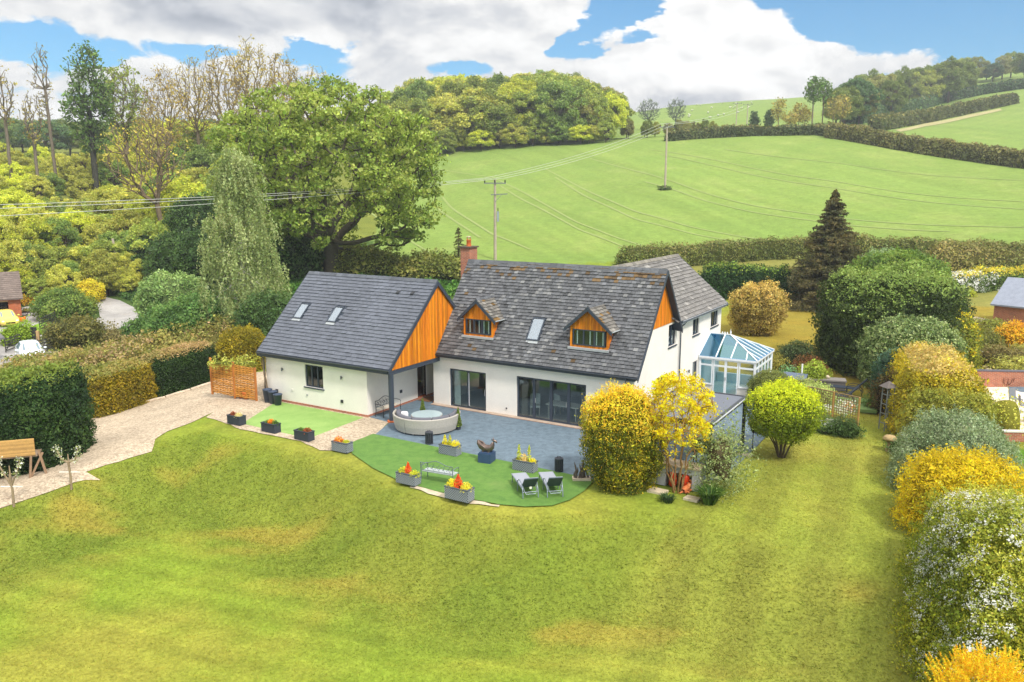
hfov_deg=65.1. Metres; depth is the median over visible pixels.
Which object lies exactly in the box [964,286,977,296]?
rock garden plant
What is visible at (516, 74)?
tree
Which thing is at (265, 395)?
tall pot
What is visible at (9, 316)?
yellow car
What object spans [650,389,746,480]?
pergola
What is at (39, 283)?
tree
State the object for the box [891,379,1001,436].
olive hedge
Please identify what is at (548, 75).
tree
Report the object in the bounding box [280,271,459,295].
field edge undergrowth
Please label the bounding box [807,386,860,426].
trellis fence
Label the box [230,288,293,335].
shrub
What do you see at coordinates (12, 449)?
wooden picnic table
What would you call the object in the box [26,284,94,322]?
shrub
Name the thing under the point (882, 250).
variegated shrub
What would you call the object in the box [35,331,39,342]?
gatepost
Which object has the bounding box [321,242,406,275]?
evergreen bush
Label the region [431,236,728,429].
house
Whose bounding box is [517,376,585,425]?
bifold door
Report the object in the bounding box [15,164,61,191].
tree
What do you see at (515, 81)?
tree
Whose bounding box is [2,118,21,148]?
tree
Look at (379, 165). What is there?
oak tree
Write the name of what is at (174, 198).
overhead wire
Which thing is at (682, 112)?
skyline tree
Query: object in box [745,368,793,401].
clipped bush
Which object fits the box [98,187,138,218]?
tree
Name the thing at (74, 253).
tree
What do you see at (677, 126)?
tree
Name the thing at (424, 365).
door
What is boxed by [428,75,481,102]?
tree
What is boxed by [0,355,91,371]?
overgrown shrubs
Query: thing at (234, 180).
birch tree
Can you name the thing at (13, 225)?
tree
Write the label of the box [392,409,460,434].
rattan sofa
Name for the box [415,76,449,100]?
tree
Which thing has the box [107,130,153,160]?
tree
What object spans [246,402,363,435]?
pale artificial lawn
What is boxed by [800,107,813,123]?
skyline tree
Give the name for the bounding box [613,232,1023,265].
field hedge
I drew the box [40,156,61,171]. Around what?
tree
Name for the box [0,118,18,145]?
tree
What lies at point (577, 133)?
tree
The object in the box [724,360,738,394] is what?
french door
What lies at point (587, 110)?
tree
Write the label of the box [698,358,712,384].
window
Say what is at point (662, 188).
nettle patch
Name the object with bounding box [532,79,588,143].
tree
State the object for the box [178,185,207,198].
tree
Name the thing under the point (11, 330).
shrub
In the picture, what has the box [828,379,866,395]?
sun lounger
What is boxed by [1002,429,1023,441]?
brick wall
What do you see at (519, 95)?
tree
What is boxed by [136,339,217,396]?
dark hedge
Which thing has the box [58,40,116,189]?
skyline tree
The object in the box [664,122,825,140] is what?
field hedge
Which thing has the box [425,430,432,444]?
lantern
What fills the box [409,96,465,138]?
tree
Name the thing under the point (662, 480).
outdoor kitchen
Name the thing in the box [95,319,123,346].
shrub
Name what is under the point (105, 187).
tree
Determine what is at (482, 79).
tree
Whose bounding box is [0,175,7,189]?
tree
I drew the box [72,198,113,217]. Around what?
tree
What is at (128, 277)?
tree
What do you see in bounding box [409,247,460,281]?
evergreen bush
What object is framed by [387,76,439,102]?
tree
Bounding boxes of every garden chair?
[1008,388,1022,402]
[1018,394,1023,405]
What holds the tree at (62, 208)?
on the ground at (544, 236)
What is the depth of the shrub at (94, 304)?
86.99 m
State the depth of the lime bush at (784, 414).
35.40 m
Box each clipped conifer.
[808,259,967,377]
[934,272,979,322]
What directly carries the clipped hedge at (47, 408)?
on the ground at (544, 236)
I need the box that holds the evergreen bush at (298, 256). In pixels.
[229,232,325,281]
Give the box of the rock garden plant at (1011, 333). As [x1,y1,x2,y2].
[992,316,1023,347]
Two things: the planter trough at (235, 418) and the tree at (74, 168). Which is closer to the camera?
the planter trough at (235, 418)
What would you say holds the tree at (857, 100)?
on the ground at (544, 236)
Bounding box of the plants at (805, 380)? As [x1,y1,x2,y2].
[792,375,817,385]
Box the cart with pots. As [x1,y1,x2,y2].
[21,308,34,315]
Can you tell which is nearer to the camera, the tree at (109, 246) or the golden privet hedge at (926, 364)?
the golden privet hedge at (926, 364)
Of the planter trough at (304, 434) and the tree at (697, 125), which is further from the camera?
the tree at (697, 125)
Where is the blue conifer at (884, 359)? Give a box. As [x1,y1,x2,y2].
[867,344,904,392]
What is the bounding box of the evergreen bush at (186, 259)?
[169,216,237,285]
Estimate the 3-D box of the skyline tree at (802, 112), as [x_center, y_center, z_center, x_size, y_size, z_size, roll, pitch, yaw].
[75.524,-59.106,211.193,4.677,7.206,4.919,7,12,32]
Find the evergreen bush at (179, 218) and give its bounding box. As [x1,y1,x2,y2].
[159,189,219,239]
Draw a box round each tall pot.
[262,388,271,402]
[268,390,277,403]
[273,393,281,405]
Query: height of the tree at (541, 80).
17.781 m
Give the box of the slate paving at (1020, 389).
[1008,387,1023,391]
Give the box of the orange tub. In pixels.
[19,316,25,321]
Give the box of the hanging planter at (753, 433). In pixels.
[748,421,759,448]
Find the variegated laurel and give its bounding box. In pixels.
[852,313,972,388]
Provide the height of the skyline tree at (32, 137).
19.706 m
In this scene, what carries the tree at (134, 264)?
on the ground at (544, 236)
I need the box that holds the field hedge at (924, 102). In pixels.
[839,78,1023,124]
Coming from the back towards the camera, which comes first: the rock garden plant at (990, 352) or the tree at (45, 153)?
the tree at (45, 153)
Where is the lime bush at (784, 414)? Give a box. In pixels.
[743,375,830,457]
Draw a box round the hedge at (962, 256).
[923,238,1023,273]
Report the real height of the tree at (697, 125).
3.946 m
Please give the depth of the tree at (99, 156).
147.33 m
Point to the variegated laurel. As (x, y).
(888, 332)
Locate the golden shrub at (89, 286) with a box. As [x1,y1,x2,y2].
[75,278,105,301]
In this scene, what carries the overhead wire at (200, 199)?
attached to the utility pole at (495, 236)
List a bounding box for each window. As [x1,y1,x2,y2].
[304,364,324,390]
[668,324,676,348]
[692,318,699,336]
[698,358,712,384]
[710,310,718,328]
[737,362,753,389]
[765,356,768,371]
[768,353,771,368]
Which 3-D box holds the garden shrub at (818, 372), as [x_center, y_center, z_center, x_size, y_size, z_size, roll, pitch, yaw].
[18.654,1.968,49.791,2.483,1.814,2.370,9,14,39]
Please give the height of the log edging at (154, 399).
0.363 m
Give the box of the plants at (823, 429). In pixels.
[811,413,843,438]
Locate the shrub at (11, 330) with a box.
[0,315,44,346]
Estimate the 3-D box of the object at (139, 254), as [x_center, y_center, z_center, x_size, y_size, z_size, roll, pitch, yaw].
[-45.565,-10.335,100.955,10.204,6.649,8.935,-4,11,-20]
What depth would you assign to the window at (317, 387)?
44.65 m
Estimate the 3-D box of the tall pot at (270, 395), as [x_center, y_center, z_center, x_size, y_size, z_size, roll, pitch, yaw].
[-13.606,3.199,45.669,0.546,0.710,0.546,6,12,30]
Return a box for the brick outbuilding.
[990,277,1023,326]
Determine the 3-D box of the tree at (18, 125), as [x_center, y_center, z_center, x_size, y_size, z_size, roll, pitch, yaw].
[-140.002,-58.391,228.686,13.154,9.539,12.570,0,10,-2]
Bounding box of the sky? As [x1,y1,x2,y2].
[0,0,1023,141]
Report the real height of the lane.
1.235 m
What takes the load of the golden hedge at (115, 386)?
on the ground at (544, 236)
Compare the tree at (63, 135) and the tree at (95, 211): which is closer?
the tree at (95, 211)
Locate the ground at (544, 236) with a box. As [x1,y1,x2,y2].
[0,72,1023,681]
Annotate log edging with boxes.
[146,396,164,401]
[165,389,189,396]
[190,382,210,389]
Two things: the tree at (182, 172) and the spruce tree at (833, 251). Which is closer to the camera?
the spruce tree at (833, 251)
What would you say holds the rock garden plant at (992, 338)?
on the ground at (544, 236)
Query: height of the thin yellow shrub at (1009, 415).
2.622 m
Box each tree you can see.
[0,65,17,177]
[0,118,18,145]
[0,119,45,151]
[0,142,13,155]
[0,150,33,174]
[0,161,34,186]
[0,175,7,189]
[0,189,19,211]
[0,190,48,217]
[0,209,43,262]
[0,211,62,248]
[0,238,43,279]
[0,252,25,278]
[0,260,37,293]
[0,456,23,506]
[1,172,37,196]
[1,240,51,272]
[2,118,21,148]
[8,207,77,244]
[13,119,73,148]
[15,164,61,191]
[16,152,39,166]
[17,89,48,195]
[17,175,54,200]
[21,275,50,298]
[26,243,78,280]
[27,43,60,201]
[27,144,50,162]
[32,172,66,198]
[35,217,82,247]
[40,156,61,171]
[40,197,61,213]
[44,196,67,212]
[44,263,81,290]
[46,117,85,154]
[48,153,73,174]
[51,260,90,291]
[51,444,82,489]
[55,207,95,245]
[56,198,83,213]
[57,244,106,279]
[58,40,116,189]
[61,171,68,180]
[62,151,99,178]
[64,188,128,215]
[65,172,101,199]
[70,211,115,238]
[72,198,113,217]
[74,167,113,189]
[75,214,104,244]
[77,238,126,274]
[78,248,130,295]
[85,152,119,182]
[87,131,111,153]
[89,183,120,196]
[90,230,132,252]
[92,197,121,214]
[94,208,155,240]
[96,116,189,220]
[98,134,129,154]
[98,158,133,187]
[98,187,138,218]
[100,58,148,159]
[104,146,138,169]
[106,266,138,291]
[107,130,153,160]
[109,178,143,207]
[112,153,148,179]
[113,251,146,282]
[114,195,154,235]
[115,184,143,210]
[126,144,179,176]
[126,217,169,249]
[130,101,167,173]
[133,167,156,192]
[136,63,196,146]
[139,145,202,182]
[140,172,189,213]
[142,122,179,136]
[142,174,206,223]
[149,185,199,222]
[151,122,223,167]
[160,116,184,124]
[171,57,220,145]
[171,168,205,176]
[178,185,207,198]
[180,166,215,188]
[182,118,213,130]
[182,144,222,176]
[192,144,291,323]
[195,45,253,144]
[198,73,450,272]
[207,125,218,142]
[223,34,281,130]
[258,52,303,180]
[301,64,335,190]
[328,120,359,150]
[362,104,413,145]
[376,98,405,107]
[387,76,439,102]
[389,94,443,131]
[392,77,439,93]
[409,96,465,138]
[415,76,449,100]
[417,131,437,152]
[426,129,457,153]
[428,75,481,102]
[431,80,464,97]
[433,86,503,147]
[433,96,474,133]
[444,76,462,82]
[449,73,465,80]
[453,87,517,146]
[456,79,502,139]
[456,134,471,150]
[465,75,486,81]
[466,128,495,150]
[477,71,510,136]
[482,91,525,125]
[488,129,508,147]
[489,85,545,143]
[496,75,537,104]
[500,122,529,147]
[508,89,562,144]
[510,72,535,77]
[519,120,547,145]
[520,72,571,89]
[520,81,571,142]
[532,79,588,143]
[534,72,569,89]
[535,69,548,74]
[538,129,555,144]
[547,122,574,144]
[549,69,575,79]
[558,76,601,96]
[562,94,597,141]
[567,124,592,143]
[573,75,593,82]
[578,81,602,135]
[578,93,615,141]
[578,124,603,142]
[586,91,629,140]
[590,82,616,94]
[595,120,617,141]
[599,88,635,138]
[620,128,628,137]
[622,119,634,138]
[636,99,661,120]
[641,119,653,137]
[651,121,661,134]
[663,123,673,132]
[665,97,686,121]
[674,120,683,130]
[682,120,691,129]
[691,121,700,128]
[700,119,709,128]
[708,121,718,128]
[748,110,760,126]
[763,109,775,126]
[770,97,788,124]
[782,110,799,124]
[785,189,865,312]
[790,102,807,123]
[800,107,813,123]
[802,75,825,124]
[818,77,834,122]
[821,90,849,122]
[824,96,844,119]
[829,85,864,122]
[833,85,856,114]
[834,94,852,121]
[838,77,884,117]
[854,68,884,79]
[857,83,882,124]
[866,73,899,102]
[880,75,910,111]
[895,69,916,81]
[896,65,924,99]
[906,69,946,98]
[909,64,934,95]
[930,56,971,102]
[947,57,980,86]
[964,56,990,77]
[983,63,1003,80]
[993,55,1014,78]
[999,51,1019,77]
[1009,52,1023,72]
[1019,56,1023,74]
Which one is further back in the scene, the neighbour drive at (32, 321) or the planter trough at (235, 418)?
the neighbour drive at (32, 321)
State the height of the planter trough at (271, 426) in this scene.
0.684 m
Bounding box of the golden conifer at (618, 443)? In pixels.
[577,378,670,495]
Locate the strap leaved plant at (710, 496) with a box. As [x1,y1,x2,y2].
[690,481,729,505]
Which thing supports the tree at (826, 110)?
on the ground at (544, 236)
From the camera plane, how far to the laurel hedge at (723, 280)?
80.97 m
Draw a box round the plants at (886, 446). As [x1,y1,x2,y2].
[882,436,902,452]
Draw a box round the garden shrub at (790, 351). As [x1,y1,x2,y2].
[774,338,819,370]
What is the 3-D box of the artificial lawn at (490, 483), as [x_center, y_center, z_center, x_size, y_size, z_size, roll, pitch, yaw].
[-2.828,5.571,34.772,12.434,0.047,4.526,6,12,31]
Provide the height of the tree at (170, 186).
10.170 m
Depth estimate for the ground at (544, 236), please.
30.93 m
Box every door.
[417,365,425,394]
[450,368,485,410]
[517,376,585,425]
[712,359,725,392]
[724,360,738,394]
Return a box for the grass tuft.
[658,491,676,503]
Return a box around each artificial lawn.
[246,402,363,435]
[352,434,593,506]
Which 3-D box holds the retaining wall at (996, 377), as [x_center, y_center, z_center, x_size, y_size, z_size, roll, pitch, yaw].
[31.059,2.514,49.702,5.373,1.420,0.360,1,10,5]
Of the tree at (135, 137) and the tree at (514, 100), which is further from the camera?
the tree at (514, 100)
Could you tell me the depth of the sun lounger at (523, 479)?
31.60 m
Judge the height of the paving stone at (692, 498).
0.140 m
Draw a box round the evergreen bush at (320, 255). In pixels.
[301,238,341,270]
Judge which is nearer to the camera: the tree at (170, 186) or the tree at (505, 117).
the tree at (170, 186)
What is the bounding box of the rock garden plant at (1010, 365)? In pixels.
[982,353,1023,369]
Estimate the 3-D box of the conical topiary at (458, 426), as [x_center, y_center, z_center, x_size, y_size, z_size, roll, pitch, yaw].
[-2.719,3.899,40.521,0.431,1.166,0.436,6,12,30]
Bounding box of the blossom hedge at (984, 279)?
[951,263,1023,292]
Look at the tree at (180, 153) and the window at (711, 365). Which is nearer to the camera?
the window at (711, 365)
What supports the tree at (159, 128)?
on the ground at (544, 236)
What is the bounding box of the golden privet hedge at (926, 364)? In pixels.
[878,339,996,435]
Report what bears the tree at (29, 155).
on the ground at (544, 236)
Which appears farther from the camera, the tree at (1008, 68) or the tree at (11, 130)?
the tree at (1008, 68)
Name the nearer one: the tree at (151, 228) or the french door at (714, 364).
the french door at (714, 364)
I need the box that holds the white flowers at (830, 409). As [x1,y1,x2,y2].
[816,404,846,412]
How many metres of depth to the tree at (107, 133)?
190.50 m
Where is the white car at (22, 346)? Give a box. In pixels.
[15,340,46,356]
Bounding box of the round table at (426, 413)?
[411,410,441,418]
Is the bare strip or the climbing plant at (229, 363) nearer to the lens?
the climbing plant at (229, 363)
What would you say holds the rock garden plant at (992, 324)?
on the ground at (544, 236)
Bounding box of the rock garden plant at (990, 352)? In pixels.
[979,341,1023,365]
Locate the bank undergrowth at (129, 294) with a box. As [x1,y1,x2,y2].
[82,279,295,308]
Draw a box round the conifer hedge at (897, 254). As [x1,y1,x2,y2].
[845,245,958,283]
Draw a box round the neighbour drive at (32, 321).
[0,319,42,364]
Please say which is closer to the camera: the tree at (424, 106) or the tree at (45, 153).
the tree at (45, 153)
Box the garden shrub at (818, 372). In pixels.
[795,358,833,382]
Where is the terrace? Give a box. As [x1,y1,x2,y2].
[370,394,765,479]
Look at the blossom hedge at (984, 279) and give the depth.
81.99 m
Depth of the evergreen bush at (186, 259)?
86.38 m
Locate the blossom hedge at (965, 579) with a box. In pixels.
[881,471,1023,681]
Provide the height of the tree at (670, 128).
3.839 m
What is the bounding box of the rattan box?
[809,377,846,390]
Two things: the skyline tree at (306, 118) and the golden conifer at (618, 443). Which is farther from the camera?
the skyline tree at (306, 118)
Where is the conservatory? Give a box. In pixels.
[698,331,774,395]
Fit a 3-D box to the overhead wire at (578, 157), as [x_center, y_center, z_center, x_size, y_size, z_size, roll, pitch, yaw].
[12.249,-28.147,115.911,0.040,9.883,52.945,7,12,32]
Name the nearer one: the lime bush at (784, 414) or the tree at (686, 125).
the lime bush at (784, 414)
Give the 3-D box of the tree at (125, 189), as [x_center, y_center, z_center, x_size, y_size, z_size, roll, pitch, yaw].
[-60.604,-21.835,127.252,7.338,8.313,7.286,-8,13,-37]
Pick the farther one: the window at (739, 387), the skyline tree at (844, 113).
the skyline tree at (844, 113)
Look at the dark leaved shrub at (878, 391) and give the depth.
43.85 m
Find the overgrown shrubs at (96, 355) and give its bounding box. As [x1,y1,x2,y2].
[19,338,161,369]
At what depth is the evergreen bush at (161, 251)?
93.26 m
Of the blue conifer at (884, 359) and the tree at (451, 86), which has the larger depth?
the tree at (451, 86)
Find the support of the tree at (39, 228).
on the ground at (544, 236)
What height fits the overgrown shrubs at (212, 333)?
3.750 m
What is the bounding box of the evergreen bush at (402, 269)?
[378,248,439,277]
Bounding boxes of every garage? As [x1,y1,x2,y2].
[0,271,22,316]
[256,271,455,422]
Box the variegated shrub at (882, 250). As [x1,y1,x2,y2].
[862,244,894,256]
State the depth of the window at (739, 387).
46.46 m
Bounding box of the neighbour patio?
[984,387,1023,429]
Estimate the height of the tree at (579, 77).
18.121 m
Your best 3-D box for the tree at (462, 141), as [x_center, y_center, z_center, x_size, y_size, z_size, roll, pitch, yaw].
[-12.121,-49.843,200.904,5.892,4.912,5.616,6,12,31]
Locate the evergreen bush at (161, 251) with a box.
[138,229,198,279]
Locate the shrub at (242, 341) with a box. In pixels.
[215,321,265,375]
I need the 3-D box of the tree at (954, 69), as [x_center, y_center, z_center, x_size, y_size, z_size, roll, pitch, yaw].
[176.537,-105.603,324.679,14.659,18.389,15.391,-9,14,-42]
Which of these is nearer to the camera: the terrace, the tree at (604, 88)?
the terrace
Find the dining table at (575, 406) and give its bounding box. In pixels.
[546,400,580,421]
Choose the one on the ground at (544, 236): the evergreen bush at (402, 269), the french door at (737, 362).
the evergreen bush at (402, 269)
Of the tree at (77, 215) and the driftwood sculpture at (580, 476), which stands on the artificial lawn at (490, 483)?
the driftwood sculpture at (580, 476)
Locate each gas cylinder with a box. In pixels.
[669,472,676,485]
[681,474,689,485]
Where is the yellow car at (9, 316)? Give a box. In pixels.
[0,309,19,326]
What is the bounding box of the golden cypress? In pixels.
[887,440,1023,536]
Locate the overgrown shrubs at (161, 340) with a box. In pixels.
[92,327,204,355]
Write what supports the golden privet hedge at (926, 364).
on the ground at (544, 236)
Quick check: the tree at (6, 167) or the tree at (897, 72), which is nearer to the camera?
the tree at (6, 167)
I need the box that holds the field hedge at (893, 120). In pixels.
[866,92,1019,130]
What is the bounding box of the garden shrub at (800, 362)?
[789,352,828,372]
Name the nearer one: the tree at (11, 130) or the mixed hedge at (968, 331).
the mixed hedge at (968, 331)
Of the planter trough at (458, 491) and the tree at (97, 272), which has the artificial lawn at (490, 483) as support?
the planter trough at (458, 491)
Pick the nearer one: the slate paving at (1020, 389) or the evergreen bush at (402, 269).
the slate paving at (1020, 389)
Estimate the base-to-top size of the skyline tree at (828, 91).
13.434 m
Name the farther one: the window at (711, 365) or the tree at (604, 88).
the tree at (604, 88)
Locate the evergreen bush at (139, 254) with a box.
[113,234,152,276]
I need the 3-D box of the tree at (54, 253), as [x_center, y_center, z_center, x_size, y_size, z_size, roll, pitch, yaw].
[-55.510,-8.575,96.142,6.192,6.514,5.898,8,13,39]
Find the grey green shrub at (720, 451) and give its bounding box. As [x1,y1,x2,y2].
[670,397,776,503]
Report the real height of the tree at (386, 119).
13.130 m
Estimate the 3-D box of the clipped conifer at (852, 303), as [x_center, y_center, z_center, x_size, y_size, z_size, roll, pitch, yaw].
[25.097,-1.619,53.686,9.520,7.659,8.859,0,10,0]
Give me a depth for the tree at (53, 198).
124.12 m
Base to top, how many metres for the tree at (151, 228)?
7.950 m
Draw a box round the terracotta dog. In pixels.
[679,479,691,493]
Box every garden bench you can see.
[375,396,400,417]
[420,461,458,479]
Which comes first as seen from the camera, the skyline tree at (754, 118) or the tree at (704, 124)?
the tree at (704, 124)
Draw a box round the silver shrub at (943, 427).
[881,401,1023,490]
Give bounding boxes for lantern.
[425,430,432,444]
[555,456,562,471]
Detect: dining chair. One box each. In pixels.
[530,393,539,414]
[554,393,563,414]
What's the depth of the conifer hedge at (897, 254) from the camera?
69.15 m
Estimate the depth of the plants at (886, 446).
37.85 m
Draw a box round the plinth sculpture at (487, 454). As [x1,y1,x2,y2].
[477,438,496,463]
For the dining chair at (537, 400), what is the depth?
43.61 m
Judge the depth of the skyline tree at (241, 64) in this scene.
154.65 m
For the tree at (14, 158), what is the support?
on the ground at (544, 236)
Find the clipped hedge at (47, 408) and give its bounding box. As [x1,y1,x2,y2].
[0,357,99,477]
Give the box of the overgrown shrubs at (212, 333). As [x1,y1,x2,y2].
[153,314,236,350]
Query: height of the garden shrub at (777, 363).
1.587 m
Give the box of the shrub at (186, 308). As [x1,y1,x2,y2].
[141,291,238,335]
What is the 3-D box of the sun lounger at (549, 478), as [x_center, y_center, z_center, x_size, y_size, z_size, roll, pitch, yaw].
[1.557,5.550,32.339,0.662,0.870,2.045,-2,11,-9]
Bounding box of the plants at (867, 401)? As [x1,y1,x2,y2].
[861,391,877,411]
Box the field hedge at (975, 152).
[823,121,1023,168]
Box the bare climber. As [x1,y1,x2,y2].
[261,358,267,387]
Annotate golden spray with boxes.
[924,639,1023,681]
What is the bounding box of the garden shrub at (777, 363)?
[749,351,791,372]
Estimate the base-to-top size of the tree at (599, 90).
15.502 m
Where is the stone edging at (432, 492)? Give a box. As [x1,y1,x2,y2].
[411,486,498,506]
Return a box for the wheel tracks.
[371,149,1023,251]
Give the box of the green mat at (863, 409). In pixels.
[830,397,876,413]
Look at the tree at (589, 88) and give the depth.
210.24 m
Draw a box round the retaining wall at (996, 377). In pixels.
[975,369,1023,386]
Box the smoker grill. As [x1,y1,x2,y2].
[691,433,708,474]
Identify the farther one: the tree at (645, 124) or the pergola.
the tree at (645, 124)
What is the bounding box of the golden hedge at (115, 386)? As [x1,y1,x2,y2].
[82,357,159,417]
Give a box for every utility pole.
[484,180,507,259]
[660,125,674,186]
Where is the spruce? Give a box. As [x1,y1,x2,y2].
[452,227,465,279]
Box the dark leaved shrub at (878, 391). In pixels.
[867,365,897,416]
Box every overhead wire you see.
[0,178,480,204]
[0,178,491,208]
[3,178,501,215]
[486,124,659,177]
[496,124,666,177]
[507,124,673,177]
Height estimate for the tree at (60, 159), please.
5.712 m
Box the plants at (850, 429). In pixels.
[825,413,866,439]
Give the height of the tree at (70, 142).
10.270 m
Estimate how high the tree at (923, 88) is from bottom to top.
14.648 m
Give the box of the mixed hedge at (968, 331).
[951,308,987,368]
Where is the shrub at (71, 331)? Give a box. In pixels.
[40,312,108,349]
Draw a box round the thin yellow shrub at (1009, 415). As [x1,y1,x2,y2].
[984,385,1023,435]
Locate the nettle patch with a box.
[657,185,671,189]
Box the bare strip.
[897,108,1000,131]
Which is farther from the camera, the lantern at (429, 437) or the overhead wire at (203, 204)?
the overhead wire at (203, 204)
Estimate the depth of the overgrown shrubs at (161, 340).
59.81 m
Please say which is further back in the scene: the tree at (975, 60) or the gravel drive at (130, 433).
the tree at (975, 60)
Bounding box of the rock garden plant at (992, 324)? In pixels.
[974,315,1008,332]
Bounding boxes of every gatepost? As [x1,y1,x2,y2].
[33,327,36,339]
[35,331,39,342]
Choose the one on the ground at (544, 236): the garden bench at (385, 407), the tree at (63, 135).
the tree at (63, 135)
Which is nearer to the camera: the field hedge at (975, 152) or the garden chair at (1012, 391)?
the garden chair at (1012, 391)
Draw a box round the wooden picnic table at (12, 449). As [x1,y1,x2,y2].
[0,438,46,477]
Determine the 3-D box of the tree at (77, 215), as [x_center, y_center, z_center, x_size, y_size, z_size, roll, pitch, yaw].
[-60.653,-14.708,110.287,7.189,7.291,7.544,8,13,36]
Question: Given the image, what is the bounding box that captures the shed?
[784,364,807,380]
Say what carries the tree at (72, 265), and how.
on the ground at (544, 236)
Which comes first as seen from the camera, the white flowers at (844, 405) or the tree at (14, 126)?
the white flowers at (844, 405)
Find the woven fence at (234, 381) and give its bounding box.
[209,357,257,400]
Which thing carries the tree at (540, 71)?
on the ground at (544, 236)
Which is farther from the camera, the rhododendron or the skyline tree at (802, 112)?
the skyline tree at (802, 112)
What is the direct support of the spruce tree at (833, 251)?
on the ground at (544, 236)
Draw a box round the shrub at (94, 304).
[86,294,102,314]
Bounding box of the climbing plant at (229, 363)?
[207,352,261,372]
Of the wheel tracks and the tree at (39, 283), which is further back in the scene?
the wheel tracks
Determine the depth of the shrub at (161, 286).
75.99 m
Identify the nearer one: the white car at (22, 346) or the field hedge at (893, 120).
the white car at (22, 346)
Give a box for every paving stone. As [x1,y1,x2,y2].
[647,487,668,494]
[683,495,700,502]
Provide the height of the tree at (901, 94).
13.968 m
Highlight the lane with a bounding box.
[0,297,137,357]
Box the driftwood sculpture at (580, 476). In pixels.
[572,461,590,480]
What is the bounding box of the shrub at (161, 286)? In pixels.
[132,268,209,318]
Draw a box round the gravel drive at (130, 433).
[0,371,387,507]
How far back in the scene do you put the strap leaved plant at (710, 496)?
31.01 m
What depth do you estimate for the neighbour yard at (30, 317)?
86.16 m
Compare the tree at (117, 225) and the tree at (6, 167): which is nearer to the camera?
the tree at (117, 225)
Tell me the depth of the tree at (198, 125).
189.31 m
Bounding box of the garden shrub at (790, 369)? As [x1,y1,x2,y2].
[775,364,799,372]
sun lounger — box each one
[511,472,538,498]
[538,471,562,497]
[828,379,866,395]
[832,385,858,400]
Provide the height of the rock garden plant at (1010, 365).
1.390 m
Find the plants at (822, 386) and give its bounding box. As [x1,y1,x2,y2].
[799,380,837,407]
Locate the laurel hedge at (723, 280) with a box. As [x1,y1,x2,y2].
[697,259,811,301]
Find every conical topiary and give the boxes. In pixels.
[419,398,425,409]
[456,407,461,429]
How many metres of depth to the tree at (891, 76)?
275.04 m
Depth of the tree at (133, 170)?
144.60 m
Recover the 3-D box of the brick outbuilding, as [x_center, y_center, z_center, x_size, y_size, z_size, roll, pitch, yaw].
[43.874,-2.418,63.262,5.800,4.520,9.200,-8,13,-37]
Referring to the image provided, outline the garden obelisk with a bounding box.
[878,381,896,431]
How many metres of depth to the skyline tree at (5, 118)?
136.23 m
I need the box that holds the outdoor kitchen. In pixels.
[649,457,704,490]
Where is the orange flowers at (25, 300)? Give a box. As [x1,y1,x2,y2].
[20,294,35,305]
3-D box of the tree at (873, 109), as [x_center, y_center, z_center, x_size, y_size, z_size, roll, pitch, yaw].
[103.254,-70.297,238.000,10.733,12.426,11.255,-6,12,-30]
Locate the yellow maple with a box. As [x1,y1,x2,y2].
[645,369,721,493]
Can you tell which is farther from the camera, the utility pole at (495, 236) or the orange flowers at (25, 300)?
the utility pole at (495, 236)
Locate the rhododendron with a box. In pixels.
[725,277,791,335]
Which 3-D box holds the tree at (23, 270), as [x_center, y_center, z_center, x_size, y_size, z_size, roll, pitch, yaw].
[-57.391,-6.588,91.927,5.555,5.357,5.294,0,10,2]
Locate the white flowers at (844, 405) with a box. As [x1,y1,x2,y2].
[835,399,856,413]
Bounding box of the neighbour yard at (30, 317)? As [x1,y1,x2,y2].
[22,306,40,318]
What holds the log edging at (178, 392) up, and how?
on the gravel drive at (130, 433)
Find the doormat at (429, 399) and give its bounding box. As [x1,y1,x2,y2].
[419,396,433,401]
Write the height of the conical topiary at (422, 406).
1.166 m
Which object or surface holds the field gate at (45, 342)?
on the lane
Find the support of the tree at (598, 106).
on the ground at (544, 236)
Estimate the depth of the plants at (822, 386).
44.84 m
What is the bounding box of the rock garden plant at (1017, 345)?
[1005,341,1023,351]
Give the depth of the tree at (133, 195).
120.69 m
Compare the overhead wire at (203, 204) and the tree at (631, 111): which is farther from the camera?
the tree at (631, 111)
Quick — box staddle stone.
[883,434,896,451]
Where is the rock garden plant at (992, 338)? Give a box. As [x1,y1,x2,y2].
[974,323,1007,350]
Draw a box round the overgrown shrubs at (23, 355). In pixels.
[0,345,79,366]
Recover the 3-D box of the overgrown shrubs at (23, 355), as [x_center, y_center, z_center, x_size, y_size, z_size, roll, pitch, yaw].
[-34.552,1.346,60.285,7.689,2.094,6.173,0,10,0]
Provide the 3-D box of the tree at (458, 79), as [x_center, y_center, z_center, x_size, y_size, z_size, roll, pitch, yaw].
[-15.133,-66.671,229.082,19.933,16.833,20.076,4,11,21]
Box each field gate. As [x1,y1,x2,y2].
[4,333,22,351]
[37,338,54,350]
[38,311,55,329]
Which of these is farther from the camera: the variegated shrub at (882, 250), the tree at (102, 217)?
the tree at (102, 217)
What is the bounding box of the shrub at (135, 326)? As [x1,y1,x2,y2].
[119,312,154,337]
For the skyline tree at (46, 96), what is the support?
on the ground at (544, 236)
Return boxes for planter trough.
[227,411,245,425]
[260,419,280,433]
[293,427,314,441]
[331,435,352,453]
[395,461,420,486]
[438,434,461,456]
[444,474,474,502]
[512,444,537,472]
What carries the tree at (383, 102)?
on the ground at (544, 236)
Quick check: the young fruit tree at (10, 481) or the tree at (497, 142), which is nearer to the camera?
the young fruit tree at (10, 481)
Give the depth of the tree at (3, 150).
186.32 m
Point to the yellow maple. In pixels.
(692, 407)

